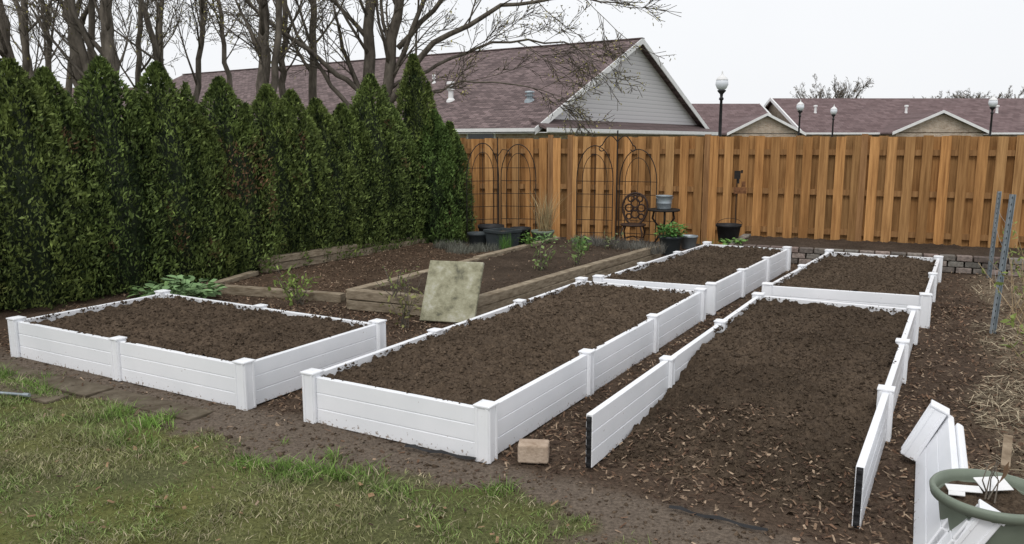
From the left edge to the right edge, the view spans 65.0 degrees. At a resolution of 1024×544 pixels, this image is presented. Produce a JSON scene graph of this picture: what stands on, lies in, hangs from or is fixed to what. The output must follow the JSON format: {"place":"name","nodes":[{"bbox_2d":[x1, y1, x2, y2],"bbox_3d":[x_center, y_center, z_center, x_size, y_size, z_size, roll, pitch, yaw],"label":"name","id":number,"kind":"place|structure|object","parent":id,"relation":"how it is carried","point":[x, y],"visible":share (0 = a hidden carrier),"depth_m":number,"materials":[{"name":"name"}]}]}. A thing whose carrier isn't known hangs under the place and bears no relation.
{"place":"outdoors","nodes":[
{"label":"outdoors","id":0,"kind":"place"},
{"bbox_2d":[0,359,651,543],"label":"grass","id":1,"kind":"structure","parent":0,"point":[284,466],"depth_m":4.14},
{"bbox_2d":[0,237,1023,543],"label":"garden ground","id":2,"kind":"structure","parent":0,"point":[562,481],"depth_m":4.25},
{"bbox_2d":[0,174,26,313],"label":"arborvitae tree","id":3,"kind":"object","parent":2,"relation":"on","point":[4,244],"visible":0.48,"depth_m":8.20,"materials":[{"name":"green plant"}]},
{"bbox_2d":[0,57,99,310],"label":"arborvitae tree","id":4,"kind":"object","parent":2,"relation":"on","point":[36,284],"visible":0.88,"depth_m":8.43,"materials":[{"name":"green plant"}]},
{"bbox_2d":[19,65,126,303],"bbox_3d":[-5.141,-0.992,9.095,1.418,2.629,1.433,0,9,0],"label":"arborvitae tree","id":5,"kind":"object","parent":2,"relation":"on","point":[59,97],"visible":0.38,"depth_m":8.86,"materials":[{"name":"green plant"}]},
{"bbox_2d":[0,0,147,107],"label":"bare tree","id":6,"kind":"object","parent":2,"relation":"on","point":[90,12],"visible":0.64,"depth_m":14.33,"materials":[{"name":"brown plant"}]},
{"bbox_2d":[0,0,171,94],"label":"bare tree","id":7,"kind":"object","parent":2,"relation":"on","point":[106,49],"visible":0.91,"depth_m":13.86,"materials":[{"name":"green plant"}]},
{"bbox_2d":[0,362,213,420],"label":"paving stones","id":8,"kind":"object","parent":2,"relation":"on","point":[91,389],"visible":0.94,"depth_m":5.60,"materials":[{"name":"stone"}]},
{"bbox_2d":[67,54,183,296],"bbox_3d":[-4.747,-1.127,9.510,1.529,2.810,1.549,0,9,0],"label":"arborvitae tree","id":9,"kind":"object","parent":2,"relation":"on","point":[103,109],"visible":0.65,"depth_m":9.23,"materials":[{"name":"green plant"}]},
{"bbox_2d":[128,281,174,297],"bbox_3d":[-4.018,0.214,9.040,0.580,0.220,0.546,-4,10,-24],"label":"rhubarb plant","id":10,"kind":"object","parent":2,"relation":"on","point":[136,290],"visible":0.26,"depth_m":9.07,"materials":[{"name":"green plant"}]},
{"bbox_2d":[122,60,230,288],"bbox_3d":[-4.362,-1.240,10.111,1.478,2.782,1.443,9,13,44],"label":"arborvitae tree","id":11,"kind":"object","parent":2,"relation":"on","point":[163,111],"visible":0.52,"depth_m":9.82,"materials":[{"name":"green plant"}]},
{"bbox_2d":[140,274,226,298],"bbox_3d":[-3.630,0.191,8.854,0.887,0.335,0.918,0,9,0],"label":"rhubarb plant","id":12,"kind":"object","parent":2,"relation":"on","point":[184,289],"visible":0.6,"depth_m":8.84,"materials":[{"name":"green plant"}]},
{"bbox_2d":[6,289,386,410],"bbox_3d":[-2.571,0.534,6.553,2.748,0.350,1.488,5,11,29],"label":"raised garden bed","id":13,"kind":"object","parent":2,"relation":"on","point":[245,357],"visible":1,"depth_m":6.12,"materials":[{"name":"white plastic"}]},
{"bbox_2d":[180,103,253,279],"bbox_3d":[-4.078,-1.052,10.478,1.382,2.313,1.356,0,9,0],"label":"arborvitae tree","id":14,"kind":"object","parent":2,"relation":"on","point":[210,142],"visible":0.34,"depth_m":10.24,"materials":[{"name":"green plant"}]},
{"bbox_2d":[196,75,284,276],"bbox_3d":[-3.872,-1.304,10.883,1.610,2.664,1.532,0,9,0],"label":"arborvitae tree","id":15,"kind":"object","parent":2,"relation":"on","point":[235,133],"visible":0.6,"depth_m":10.57,"materials":[{"name":"green plant"}]},
{"bbox_2d":[246,83,318,264],"bbox_3d":[-3.416,-1.363,11.439,1.295,2.597,1.372,5,11,30],"label":"arborvitae tree","id":16,"kind":"object","parent":2,"relation":"on","point":[260,106],"visible":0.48,"depth_m":11.15,"materials":[{"name":"green plant"}]},
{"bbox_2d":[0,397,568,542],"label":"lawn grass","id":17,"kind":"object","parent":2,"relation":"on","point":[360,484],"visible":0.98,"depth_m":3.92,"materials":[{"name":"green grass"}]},
{"bbox_2d":[267,263,321,305],"bbox_3d":[-2.337,0.151,8.726,0.575,0.492,0.553,0,9,0],"label":"rose bush","id":18,"kind":"object","parent":2,"relation":"on","point":[291,294],"visible":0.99,"depth_m":8.69,"materials":[{"name":"green plant"}]},
{"bbox_2d":[275,88,340,261],"bbox_3d":[-3.211,-1.402,11.805,1.399,2.556,1.361,0,9,0],"label":"arborvitae tree","id":19,"kind":"object","parent":2,"relation":"on","point":[291,100],"visible":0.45,"depth_m":11.56,"materials":[{"name":"green plant"}]},
{"bbox_2d":[300,97,368,259],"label":"arborvitae tree","id":20,"kind":"object","parent":2,"relation":"on","point":[327,123],"visible":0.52,"depth_m":12.05,"materials":[{"name":"green plant"}]},
{"bbox_2d":[205,236,493,302],"bbox_3d":[-1.994,-0.190,11.464,2.394,0.223,5.056,4,10,24],"label":"timber garden bed","id":21,"kind":"object","parent":2,"relation":"on","point":[288,260],"visible":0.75,"depth_m":10.84,"materials":[{"name":"wood"}]},
{"bbox_2d":[433,238,467,248],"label":"lavender bush","id":22,"kind":"object","parent":21,"relation":"on","point":[442,244],"visible":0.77,"depth_m":12.96,"materials":[{"name":"grey plant"}]},
{"bbox_2d":[444,243,482,253],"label":"lavender bush","id":23,"kind":"object","parent":21,"relation":"on","point":[468,249],"visible":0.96,"depth_m":12.43,"materials":[{"name":"grey plant"}]},
{"bbox_2d":[467,231,486,247],"bbox_3d":[-0.550,-0.490,12.990,0.347,0.300,0.347,0,9,0],"label":"plastic planter","id":24,"kind":"object","parent":21,"relation":"on","point":[476,237],"visible":0.67,"depth_m":12.86,"materials":[{"name":"plastic"}]},
{"bbox_2d":[470,241,507,252],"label":"lavender bush","id":25,"kind":"object","parent":21,"relation":"on","point":[490,249],"visible":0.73,"depth_m":12.53,"materials":[{"name":"grey plant"}]},
{"bbox_2d":[483,227,521,249],"bbox_3d":[-0.150,-0.503,12.886,0.450,0.360,0.450,9,13,44],"label":"plastic planter","id":26,"kind":"object","parent":21,"relation":"on","point":[492,234],"visible":0.71,"depth_m":12.78,"materials":[{"name":"plastic"}]},
{"bbox_2d":[498,233,513,248],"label":"daylily","id":27,"kind":"object","parent":21,"relation":"on","point":[505,245],"visible":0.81,"depth_m":12.49,"materials":[{"name":"green plant"}]},
{"bbox_2d":[331,102,391,252],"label":"arborvitae tree","id":28,"kind":"object","parent":2,"relation":"on","point":[346,118],"visible":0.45,"depth_m":12.50,"materials":[{"name":"green plant"}]},
{"bbox_2d":[348,73,413,249],"bbox_3d":[-2.332,-1.768,13.092,1.367,2.888,1.366,8,12,39],"label":"arborvitae tree","id":29,"kind":"object","parent":2,"relation":"on","point":[367,110],"visible":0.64,"depth_m":12.80,"materials":[{"name":"green plant"}]},
{"bbox_2d":[380,271,422,328],"bbox_3d":[-1.001,0.270,7.568,0.338,0.543,0.376,4,10,24],"label":"rose bush","id":30,"kind":"object","parent":2,"relation":"on","point":[409,315],"visible":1,"depth_m":7.59,"materials":[{"name":"green plant"}]},
{"bbox_2d":[381,102,431,244],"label":"arborvitae tree","id":31,"kind":"object","parent":2,"relation":"on","point":[412,229],"visible":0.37,"depth_m":13.35,"materials":[{"name":"green plant"}]},
{"bbox_2d":[392,52,436,235],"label":"arborvitae tree","id":32,"kind":"object","parent":2,"relation":"on","point":[416,94],"visible":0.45,"depth_m":13.70,"materials":[{"name":"green plant"}]},
{"bbox_2d":[410,109,465,243],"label":"arborvitae tree","id":33,"kind":"object","parent":2,"relation":"on","point":[432,224],"visible":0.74,"depth_m":13.63,"materials":[{"name":"green plant"}]},
{"bbox_2d":[420,260,483,322],"bbox_3d":[-0.590,0.194,7.909,0.582,0.573,0.299,2,10,14],"label":"paving slab","id":34,"kind":"object","parent":2,"relation":"on","point":[452,292],"depth_m":7.89,"materials":[{"name":"stone"}]},
{"bbox_2d":[436,120,476,242],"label":"arborvitae tree","id":35,"kind":"object","parent":2,"relation":"on","point":[458,147],"visible":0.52,"depth_m":13.77,"materials":[{"name":"green plant"}]},
{"bbox_2d":[466,143,498,243],"bbox_3d":[-0.500,-1.347,13.813,0.593,1.728,0.017,-3,10,-19],"label":"garden trellis","id":36,"kind":"object","parent":2,"relation":"on","point":[493,193],"visible":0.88,"depth_m":13.81,"materials":[{"name":"black metal"}]},
{"bbox_2d":[477,224,503,230],"bbox_3d":[-0.350,-0.594,13.378,0.449,0.380,0.449,0,9,0],"label":"plastic planter","id":37,"kind":"object","parent":2,"relation":"on","point":[481,227],"visible":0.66,"depth_m":13.24,"materials":[{"name":"plastic"}]},
{"bbox_2d":[346,237,660,315],"bbox_3d":[0.309,-0.033,10.440,1.911,0.219,5.464,5,10,27],"label":"timber garden bed","id":38,"kind":"object","parent":2,"relation":"on","point":[522,285],"visible":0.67,"depth_m":9.64,"materials":[{"name":"wood"}]},
{"bbox_2d":[374,266,417,296],"bbox_3d":[-1.182,0.106,8.124,0.443,0.331,0.278,4,10,26],"label":"rose bush","id":39,"kind":"object","parent":38,"relation":"on","point":[396,284],"visible":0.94,"depth_m":8.13,"materials":[{"name":"green plant"}]},
{"bbox_2d":[532,239,555,269],"bbox_3d":[0.420,-0.206,10.072,0.339,0.380,0.467,0,9,0],"label":"rose bush","id":40,"kind":"object","parent":38,"relation":"on","point":[543,262],"visible":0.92,"depth_m":9.99,"materials":[{"name":"green plant"}]},
{"bbox_2d":[560,235,591,264],"bbox_3d":[0.818,-0.280,10.374,0.420,0.430,0.393,0,9,0],"label":"rose bush","id":41,"kind":"object","parent":38,"relation":"on","point":[578,254],"visible":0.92,"depth_m":10.38,"materials":[{"name":"green plant"}]},
{"bbox_2d":[588,235,622,247],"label":"lavender bush","id":42,"kind":"object","parent":38,"relation":"on","point":[601,241],"visible":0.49,"depth_m":12.30,"materials":[{"name":"grey plant"}]},
{"bbox_2d":[612,237,646,249],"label":"lavender bush","id":43,"kind":"object","parent":38,"relation":"on","point":[620,245],"visible":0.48,"depth_m":12.04,"materials":[{"name":"grey plant"}]},
{"bbox_2d":[627,240,667,253],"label":"lavender bush","id":44,"kind":"object","parent":38,"relation":"on","point":[657,245],"visible":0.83,"depth_m":11.80,"materials":[{"name":"grey plant"}]},
{"bbox_2d":[300,277,707,463],"bbox_3d":[0.296,0.541,6.484,1.388,0.358,4.128,5,11,29],"label":"raised garden bed","id":45,"kind":"object","parent":2,"relation":"on","point":[488,387],"visible":1,"depth_m":5.34,"materials":[{"name":"white plastic"}]},
{"bbox_2d":[0,242,1023,543],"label":"mulch","id":46,"kind":"object","parent":2,"relation":"on","point":[820,508],"visible":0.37,"depth_m":4.97,"materials":[{"name":"brown wood"}]},
{"bbox_2d":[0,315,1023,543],"bbox_3d":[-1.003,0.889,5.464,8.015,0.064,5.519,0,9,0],"label":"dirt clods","id":47,"kind":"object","parent":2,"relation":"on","point":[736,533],"visible":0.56,"depth_m":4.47,"materials":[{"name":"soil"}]},
{"bbox_2d":[501,144,535,231],"bbox_3d":[0.110,-1.353,13.913,0.626,1.708,0.017,1,9,9],"label":"garden trellis","id":48,"kind":"object","parent":2,"relation":"on","point":[506,180],"visible":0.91,"depth_m":13.89,"materials":[{"name":"black metal"}]},
{"bbox_2d":[510,226,530,244],"bbox_3d":[0.140,-0.551,13.182,0.347,0.360,0.347,0,9,0],"label":"plastic planter","id":49,"kind":"object","parent":2,"relation":"on","point":[525,229],"visible":0.43,"depth_m":13.05,"materials":[{"name":"plastic"}]},
{"bbox_2d":[518,439,548,463],"bbox_3d":[0.120,0.993,4.457,0.170,0.105,0.110,1,9,6],"label":"brick","id":50,"kind":"object","parent":2,"relation":"on","point":[533,450],"visible":1,"depth_m":4.41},
{"bbox_2d":[531,229,554,240],"bbox_3d":[0.500,-0.524,13.136,0.388,0.320,0.388,0,9,0],"label":"plastic planter","id":51,"kind":"object","parent":2,"relation":"on","point":[536,231],"visible":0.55,"depth_m":12.97,"materials":[{"name":"plastic"}]},
{"bbox_2d":[521,188,571,230],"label":"dry grass","id":52,"kind":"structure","parent":51,"relation":"in","point":[544,223],"depth_m":13.05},
{"bbox_2d":[404,444,767,530],"bbox_3d":[-1.068,0.952,4.920,5.166,0.022,0.064,5,11,30],"label":"landscape fabric","id":53,"kind":"object","parent":2,"relation":"on","point":[415,446],"visible":0.85,"depth_m":3.82,"materials":[{"name":"fabric"}]},
{"bbox_2d":[576,145,612,238],"bbox_3d":[1.410,-1.315,13.742,0.635,1.688,0.017,2,9,13],"label":"garden trellis","id":54,"kind":"object","parent":2,"relation":"on","point":[606,194],"visible":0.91,"depth_m":13.72,"materials":[{"name":"black metal"}]},
{"bbox_2d":[599,130,635,239],"bbox_3d":[1.750,-1.391,13.451,0.624,1.930,0.024,0,9,0],"label":"shepherd hook","id":55,"kind":"object","parent":2,"relation":"on","point":[617,140],"visible":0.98,"depth_m":13.38,"materials":[{"name":"black metal"}]},
{"bbox_2d":[620,192,648,242],"bbox_3d":[1.951,-0.804,12.953,0.435,0.943,0.447,3,10,17],"label":"garden chair","id":56,"kind":"object","parent":2,"relation":"on","point":[640,224],"visible":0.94,"depth_m":13.07,"materials":[{"name":"brown metal"}]},
{"bbox_2d":[618,149,656,244],"bbox_3d":[2.119,-1.258,13.574,0.666,1.628,0.017,5,10,26],"label":"garden trellis","id":57,"kind":"object","parent":2,"relation":"on","point":[649,221],"visible":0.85,"depth_m":13.55,"materials":[{"name":"black metal"}]},
{"bbox_2d":[648,208,679,243],"bbox_3d":[2.440,-0.675,12.960,0.510,0.686,0.510,0,9,0],"label":"bistro table","id":58,"kind":"object","parent":2,"relation":"on","point":[654,210],"visible":0.57,"depth_m":12.89,"materials":[{"name":"black metal"}]},
{"bbox_2d":[656,195,672,209],"bbox_3d":[2.440,-1.118,12.888,0.278,0.222,0.272,0,9,0],"label":"galvanised bucket","id":59,"kind":"object","parent":58,"relation":"on","point":[663,202],"visible":1,"depth_m":12.79,"materials":[{"name":"metal"}]},
{"bbox_2d":[658,235,682,254],"bbox_3d":[2.400,-0.411,12.192,0.367,0.280,0.367,0,9,0],"label":"plastic planter","id":60,"kind":"object","parent":2,"relation":"on","point":[673,244],"visible":0.75,"depth_m":12.06,"materials":[{"name":"plastic"}]},
{"bbox_2d":[654,220,688,237],"bbox_3d":[2.389,-0.642,12.154,0.512,0.274,0.549,-7,12,-38],"label":"leafy plant","id":61,"kind":"object","parent":60,"relation":"in","point":[670,233],"visible":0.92,"depth_m":12.11,"materials":[{"name":"green plant"}]},
{"bbox_2d":[681,234,697,248],"bbox_3d":[2.720,-0.463,12.386,0.286,0.200,0.286,0,9,0],"label":"white bucket","id":62,"kind":"object","parent":2,"relation":"on","point":[688,241],"visible":0.77,"depth_m":12.29,"materials":[{"name":"metal"}]},
{"bbox_2d":[592,241,791,315],"bbox_3d":[2.340,-0.014,9.834,1.301,0.380,3.618,6,11,31],"label":"raised garden bed","id":63,"kind":"object","parent":2,"relation":"on","point":[725,275],"visible":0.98,"depth_m":9.35,"materials":[{"name":"white plastic"}]},
{"bbox_2d":[733,170,746,222],"bbox_3d":[3.670,-1.044,12.987,0.201,1.195,0.034,1,9,6],"label":"garden sign","id":64,"kind":"object","parent":2,"relation":"on","point":[742,189],"visible":0.94,"depth_m":12.92,"materials":[{"name":"black metal"}]},
{"bbox_2d":[460,134,1023,252],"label":"wooden fence","id":65,"kind":"object","parent":2,"relation":"on","point":[933,189],"visible":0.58,"depth_m":13.09,"materials":[{"name":"brown wood"}]},
{"bbox_2d":[586,292,920,528],"bbox_3d":[1.966,0.708,5.684,1.433,0.406,3.994,5,11,29],"label":"raised garden bed","id":66,"kind":"object","parent":2,"relation":"on","point":[836,372],"visible":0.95,"depth_m":4.98,"materials":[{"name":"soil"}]},
{"bbox_2d":[762,249,943,328],"bbox_3d":[3.977,0.106,9.160,1.548,0.358,3.173,5,11,29],"label":"raised garden bed","id":67,"kind":"object","parent":2,"relation":"on","point":[899,281],"visible":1,"depth_m":8.52,"materials":[{"name":"white plastic"}]},
{"bbox_2d":[728,234,1023,276],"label":"block retaining wall","id":68,"kind":"structure","parent":2,"relation":"on","point":[951,263],"depth_m":10.84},
{"bbox_2d":[742,236,1023,258],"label":"flower bed soil","id":69,"kind":"structure","parent":68,"relation":"in","point":[923,248],"depth_m":11.95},
{"bbox_2d":[716,223,741,242],"bbox_3d":[3.450,-0.619,12.817,0.408,0.290,0.408,0,9,0],"label":"plastic planter","id":70,"kind":"object","parent":69,"relation":"on","point":[729,231],"visible":0.81,"depth_m":12.68,"materials":[{"name":"plastic"}]},
{"bbox_2d":[900,400,1004,543],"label":"spare bed panels","id":71,"kind":"object","parent":2,"relation":"on","point":[933,444],"visible":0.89,"depth_m":3.87,"materials":[{"name":"white plastic"}]},
{"bbox_2d":[929,460,1023,543],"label":"green flower pot","id":72,"kind":"object","parent":2,"relation":"on","point":[957,493],"visible":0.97,"depth_m":3.28,"materials":[{"name":"plastic"}]},
{"bbox_2d":[964,274,1023,477],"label":"straw","id":73,"kind":"object","parent":2,"relation":"on","point":[992,401],"visible":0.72,"depth_m":5.62,"materials":[{"name":"straw"},{"name":"dry grass stalks"}]},
{"bbox_2d":[987,191,1001,277],"bbox_3d":[6.205,-0.476,10.347,0.073,1.121,0.034,0,9,0],"label":"metal fence post","id":74,"kind":"object","parent":2,"relation":"on","point":[994,234],"visible":0.94,"depth_m":10.34,"materials":[{"name":"metal"}]},
{"bbox_2d":[978,262,1023,340],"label":"bramble bush","id":75,"kind":"object","parent":2,"relation":"on","point":[1012,319],"visible":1,"depth_m":6.22,"materials":[{"name":"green plant"}]},
{"bbox_2d":[989,194,1015,333],"bbox_3d":[4.460,-0.063,7.308,0.136,1.283,0.043,-3,10,-20],"label":"metal fence post","id":76,"kind":"object","parent":2,"relation":"on","point":[1003,256],"visible":0.94,"depth_m":7.30,"materials":[{"name":"metal"}]},
{"bbox_2d":[988,249,1023,339],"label":"bramble bush","id":77,"kind":"object","parent":2,"relation":"on","point":[1015,288],"visible":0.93,"depth_m":6.99,"materials":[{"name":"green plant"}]},
{"bbox_2d":[1000,434,1012,467],"bbox_3d":[2.750,0.996,4.468,0.045,0.085,0.337,6,11,32],"label":"wood stake","id":78,"kind":"object","parent":2,"relation":"on","point":[1006,450],"visible":0.79,"depth_m":4.46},
{"bbox_2d":[1000,227,1023,324],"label":"bramble bush","id":79,"kind":"object","parent":2,"relation":"on","point":[1012,273],"visible":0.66,"depth_m":7.84,"materials":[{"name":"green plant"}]},
{"bbox_2d":[0,0,1023,105],"label":"sky","id":80,"kind":"structure","parent":0,"point":[764,49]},
{"bbox_2d":[458,128,700,138],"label":"walls","id":81,"kind":"structure","parent":0,"point":[521,135],"depth_m":33.66,"materials":[{"name":"brick"}]},
{"bbox_2d":[121,39,715,131],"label":"roof","id":82,"kind":"structure","parent":81,"relation":"on","point":[494,105],"depth_m":38.92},
{"bbox_2d":[182,37,644,74],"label":"ridge cap","id":83,"kind":"object","parent":82,"relation":"on","point":[444,53],"visible":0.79,"depth_m":43.68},
{"bbox_2d":[355,75,534,102],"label":"roof vents","id":84,"kind":"object","parent":82,"relation":"on","point":[529,98],"visible":0.43,"depth_m":37.06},
{"bbox_2d":[132,38,717,138],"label":"trim","id":85,"kind":"structure","parent":81,"relation":"on","point":[549,119],"depth_m":35.85,"materials":[{"name":"white paint"}]},
{"bbox_2d":[468,134,492,138],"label":"windows","id":86,"kind":"structure","parent":81,"relation":"attached to","point":[477,136],"depth_m":33.56,"materials":[{"name":"grey glass"}]},
{"bbox_2d":[555,49,696,124],"bbox_3d":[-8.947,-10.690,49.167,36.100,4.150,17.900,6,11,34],"label":"gable siding","id":87,"kind":"object","parent":81,"relation":"on","point":[657,102],"visible":0.33,"depth_m":39.26,"materials":[{"name":"plastic"}]},
{"label":"ground","id":88,"kind":"structure","parent":0,"visible":0},
{"bbox_2d":[0,0,65,102],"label":"bare tree","id":89,"kind":"object","parent":88,"relation":"on","point":[6,50],"visible":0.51,"depth_m":14.87,"materials":[{"name":"brown plant"}]},
{"bbox_2d":[8,0,64,70],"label":"bare tree","id":90,"kind":"object","parent":88,"relation":"on","point":[48,60],"visible":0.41,"depth_m":16.43,"materials":[{"name":"brown plant"}]},
{"bbox_2d":[4,0,98,77],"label":"bare tree","id":91,"kind":"object","parent":88,"relation":"on","point":[31,71],"visible":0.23,"depth_m":18.47,"materials":[{"name":"brown plant"}]},
{"bbox_2d":[65,0,80,96],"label":"bare tree","id":92,"kind":"object","parent":88,"relation":"on","point":[68,85],"visible":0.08,"depth_m":20.39,"materials":[{"name":"brown plant"}]},
{"bbox_2d":[63,0,177,95],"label":"bare tree","id":93,"kind":"object","parent":88,"relation":"on","point":[144,7],"visible":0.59,"depth_m":16.36,"materials":[{"name":"brown plant"}]},
{"bbox_2d":[75,0,197,95],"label":"bare tree","id":94,"kind":"object","parent":88,"relation":"on","point":[139,68],"visible":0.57,"depth_m":17.54,"materials":[{"name":"brown plant"}]},
{"bbox_2d":[114,1,187,74],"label":"bare tree","id":95,"kind":"object","parent":88,"relation":"on","point":[160,27],"visible":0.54,"depth_m":20.32,"materials":[{"name":"brown plant"}]},
{"bbox_2d":[149,0,231,102],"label":"bare tree","id":96,"kind":"object","parent":88,"relation":"on","point":[202,14],"visible":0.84,"depth_m":17.36,"materials":[{"name":"brown plant"}]},
{"bbox_2d":[178,0,273,116],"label":"bare tree","id":97,"kind":"object","parent":88,"relation":"on","point":[224,62],"visible":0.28,"depth_m":19.32,"materials":[{"name":"brown plant"}]},
{"bbox_2d":[196,0,342,98],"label":"bare tree","id":98,"kind":"object","parent":88,"relation":"on","point":[283,70],"visible":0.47,"depth_m":16.81,"materials":[{"name":"brown plant"}]},
{"bbox_2d":[216,0,351,108],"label":"bare tree","id":99,"kind":"object","parent":88,"relation":"on","point":[260,44],"visible":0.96,"depth_m":15.15,"materials":[{"name":"brown plant"}]},
{"bbox_2d":[244,0,364,113],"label":"bare tree","id":100,"kind":"object","parent":88,"relation":"on","point":[312,87],"visible":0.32,"depth_m":17.97,"materials":[{"name":"brown plant"}]},
{"bbox_2d":[190,0,681,137],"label":"bare tree","id":101,"kind":"object","parent":88,"relation":"on","point":[389,35],"visible":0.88,"depth_m":16.15,"materials":[{"name":"brown plant"}]},
{"bbox_2d":[715,71,727,136],"bbox_3d":[7.774,-5.277,30.043,0.480,4.380,0.480,0,9,0],"label":"street lamp","id":102,"kind":"object","parent":88,"relation":"on","point":[721,84],"visible":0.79,"depth_m":29.72,"materials":[{"name":"black plastic"}]},
{"bbox_2d":[692,103,805,136],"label":"brick bungalow","id":103,"kind":"object","parent":88,"relation":"on","point":[747,120],"visible":0.24,"depth_m":62.54,"materials":[{"name":"brown paint"}]},
{"bbox_2d":[796,100,803,135],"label":"street lamp","id":104,"kind":"object","parent":88,"relation":"on","point":[800,106],"visible":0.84,"depth_m":49.94,"materials":[{"name":"black plastic"}]},
{"bbox_2d":[790,82,846,97],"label":"bare tree","id":105,"kind":"object","parent":88,"relation":"on","point":[804,92],"visible":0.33,"depth_m":93.36,"materials":[{"name":"brown plant"}]},
{"bbox_2d":[813,74,873,97],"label":"bare tree","id":106,"kind":"object","parent":88,"relation":"on","point":[841,92],"visible":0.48,"depth_m":91.41,"materials":[{"name":"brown plant"}]},
{"bbox_2d":[764,98,1023,136],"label":"brick bungalow","id":107,"kind":"object","parent":88,"relation":"on","point":[895,117],"visible":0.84,"depth_m":63.66,"materials":[{"name":"brown paint"}]},
{"bbox_2d":[988,95,997,135],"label":"street lamp","id":108,"kind":"object","parent":88,"relation":"on","point":[993,102],"visible":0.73,"depth_m":44.54,"materials":[{"name":"black plastic"}]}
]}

